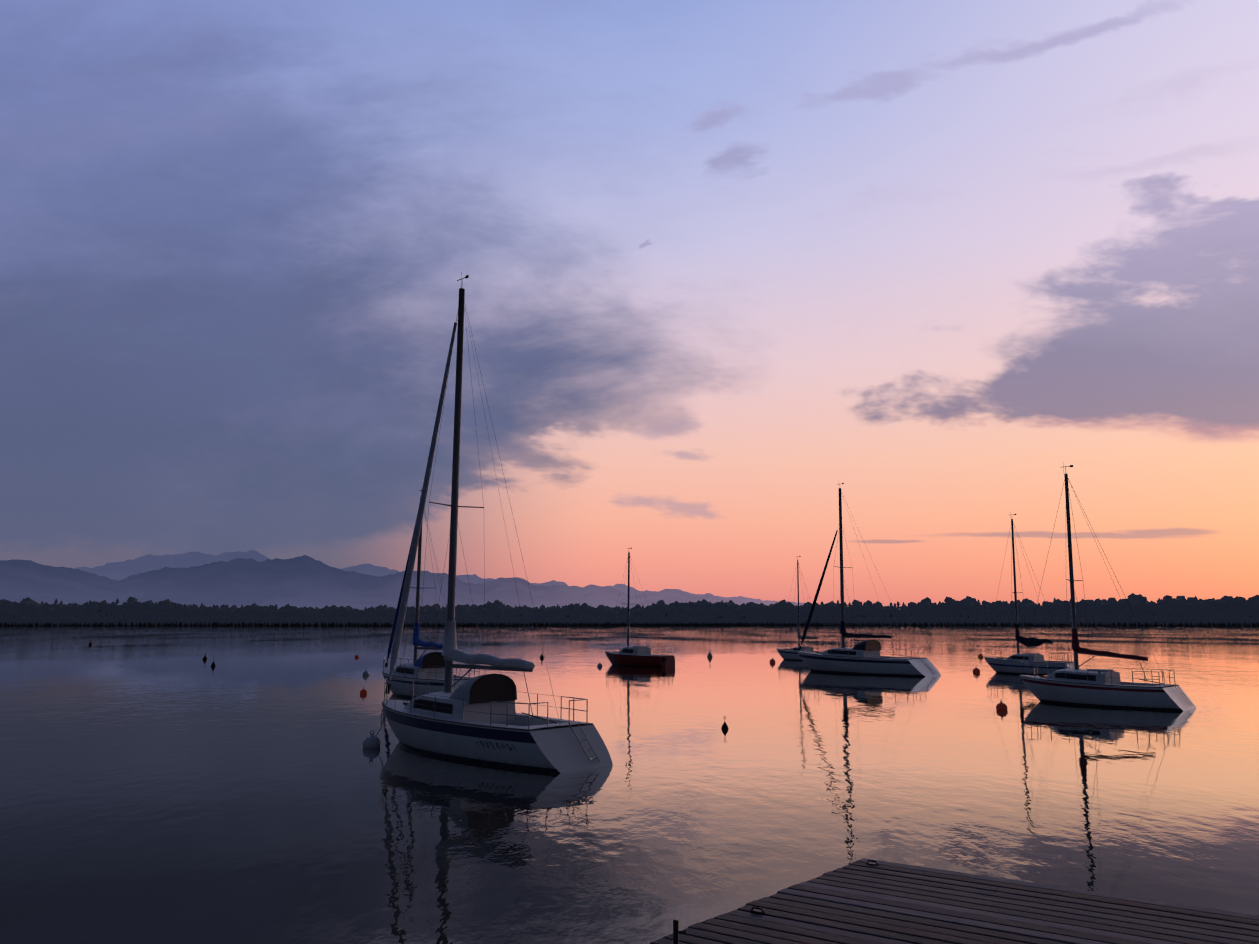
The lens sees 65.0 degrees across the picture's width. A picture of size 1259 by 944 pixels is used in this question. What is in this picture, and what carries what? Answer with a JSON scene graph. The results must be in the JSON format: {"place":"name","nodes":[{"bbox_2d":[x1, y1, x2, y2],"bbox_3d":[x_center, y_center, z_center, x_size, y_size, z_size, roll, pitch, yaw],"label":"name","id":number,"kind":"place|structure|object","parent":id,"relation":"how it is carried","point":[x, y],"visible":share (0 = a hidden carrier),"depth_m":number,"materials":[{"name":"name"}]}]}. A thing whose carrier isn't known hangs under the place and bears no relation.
{"place":"outdoors","nodes":[
{"label":"outdoors","id":0,"kind":"place"},
{"bbox_2d":[0,555,819,609],"bbox_3d":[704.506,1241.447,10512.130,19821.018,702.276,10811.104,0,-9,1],"label":"mountain range","id":1,"kind":"structure","parent":0,"point":[303,581],"depth_m":9211.02,"materials":[{"name":"blue stone"}]},
{"bbox_2d":[74,550,899,609],"bbox_3d":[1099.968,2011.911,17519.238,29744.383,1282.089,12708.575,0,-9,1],"label":"mountain range","id":2,"kind":"structure","parent":0,"point":[117,571],"depth_m":17130.22,"materials":[{"name":"blue stone"}]},
{"bbox_2d":[3,625,1226,625],"bbox_3d":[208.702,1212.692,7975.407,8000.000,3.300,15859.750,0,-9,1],"label":"shore ground","id":3,"kind":"structure","parent":0,"point":[600,625],"depth_m":824.23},
{"bbox_2d":[0,622,1258,625],"bbox_3d":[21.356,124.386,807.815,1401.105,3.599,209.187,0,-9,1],"label":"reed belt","id":4,"kind":"object","parent":3,"relation":"on","point":[643,624],"visible":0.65,"depth_m":815.97,"materials":[{"name":"plant"}]},
{"bbox_2d":[0,593,1258,625],"bbox_3d":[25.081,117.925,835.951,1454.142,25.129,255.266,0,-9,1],"label":"tree line","id":5,"kind":"object","parent":3,"relation":"on","point":[1167,609],"depth_m":822.81,"materials":[{"name":"plant"}]},
{"bbox_2d":[0,626,1258,943],"bbox_3d":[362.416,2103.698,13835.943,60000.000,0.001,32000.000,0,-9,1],"label":"lake water","id":6,"kind":"structure","parent":0,"point":[164,784],"depth_m":20.40,"materials":[{"name":"blue liquid"}]},
{"bbox_2d":[360,688,366,693],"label":"red buoy","id":7,"kind":"object","parent":6,"relation":"in","point":[363,691],"visible":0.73,"depth_m":46.30,"materials":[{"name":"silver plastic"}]},
{"bbox_2d":[363,730,380,747],"bbox_3d":[-6.944,7.784,26.526,0.480,1.646,0.468,0,-10,1],"label":"white buoy","id":8,"kind":"object","parent":6,"relation":"on","point":[371,741],"visible":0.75,"depth_m":26.46,"materials":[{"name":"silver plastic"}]},
{"bbox_2d":[382,488,479,697],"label":"sailboat","id":9,"kind":"object","parent":6,"relation":"on","point":[435,671],"visible":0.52,"depth_m":45.02,"materials":[{"name":"grey plastic"}]},
{"bbox_2d":[375,272,612,772],"bbox_3d":[-4.013,1.344,26.451,8.894,14.658,2.626,-8,-12,44],"label":"sailboat","id":10,"kind":"object","parent":6,"relation":"on","point":[478,719],"visible":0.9,"depth_m":25.24,"materials":[{"name":"grey plastic"}]},
{"bbox_2d":[605,548,674,666],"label":"sailboat","id":11,"kind":"object","parent":6,"relation":"on","point":[642,656],"visible":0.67,"depth_m":76.15,"materials":[{"name":"grey"}]},
{"bbox_2d":[721,716,728,728],"bbox_3d":[3.014,8.517,31.172,0.240,1.590,0.240,0,-6,1],"label":"mooring buoy","id":12,"kind":"object","parent":6,"relation":"in","point":[724,726],"visible":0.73,"depth_m":31.16,"materials":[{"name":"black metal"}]},
{"bbox_2d":[777,556,830,660],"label":"sailboat","id":13,"kind":"object","parent":6,"relation":"on","point":[789,654],"visible":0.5,"depth_m":87.75,"materials":[{"name":"grey plastic"}]},
{"bbox_2d":[798,483,940,676],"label":"sailboat","id":14,"kind":"object","parent":6,"relation":"on","point":[864,657],"visible":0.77,"depth_m":64.83,"materials":[{"name":"grey plastic"}]},
{"bbox_2d":[973,666,979,672],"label":"red buoy","id":15,"kind":"object","parent":6,"relation":"on","point":[976,670],"visible":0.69,"depth_m":65.70,"materials":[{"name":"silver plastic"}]},
{"bbox_2d":[996,699,1006,709],"bbox_3d":[14.305,9.535,37.879,0.420,1.590,0.409,0,-12,1],"label":"red buoy","id":16,"kind":"object","parent":6,"relation":"on","point":[1001,706],"visible":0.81,"depth_m":37.85,"materials":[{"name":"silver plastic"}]},
{"bbox_2d":[984,513,1073,674],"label":"sailboat","id":17,"kind":"object","parent":6,"relation":"on","point":[1011,664],"visible":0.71,"depth_m":64.24,"materials":[{"name":"grey"}]},
{"bbox_2d":[1020,465,1195,710],"bbox_3d":[19.302,5.137,40.984,6.770,11.521,2.600,-8,-12,44],"label":"sailboat","id":18,"kind":"object","parent":6,"relation":"on","point":[1076,685],"visible":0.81,"depth_m":39.98,"materials":[{"name":"grey plastic"}]},
{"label":"dock piles","id":19,"kind":"object","parent":6,"relation":"in","visible":0},
{"bbox_2d":[650,858,1258,943],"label":"dock deck","id":20,"kind":"structure","parent":19,"relation":"on","point":[860,901],"depth_m":7.26,"materials":[{"name":"brown wood"}]},
{"bbox_2d":[673,919,685,943],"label":"mooring post","id":21,"kind":"object","parent":20,"relation":"on","point":[676,931],"visible":1,"depth_m":5.79,"materials":[{"name":"grey"}]},
{"bbox_2d":[750,860,878,913],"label":"dock cleats","id":22,"kind":"object","parent":20,"relation":"on","point":[755,910],"visible":0.94,"depth_m":7.38,"materials":[{"name":"black metal"}]},
{"bbox_2d":[0,0,1258,606],"label":"sky","id":23,"kind":"structure","parent":0,"point":[730,265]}
]}

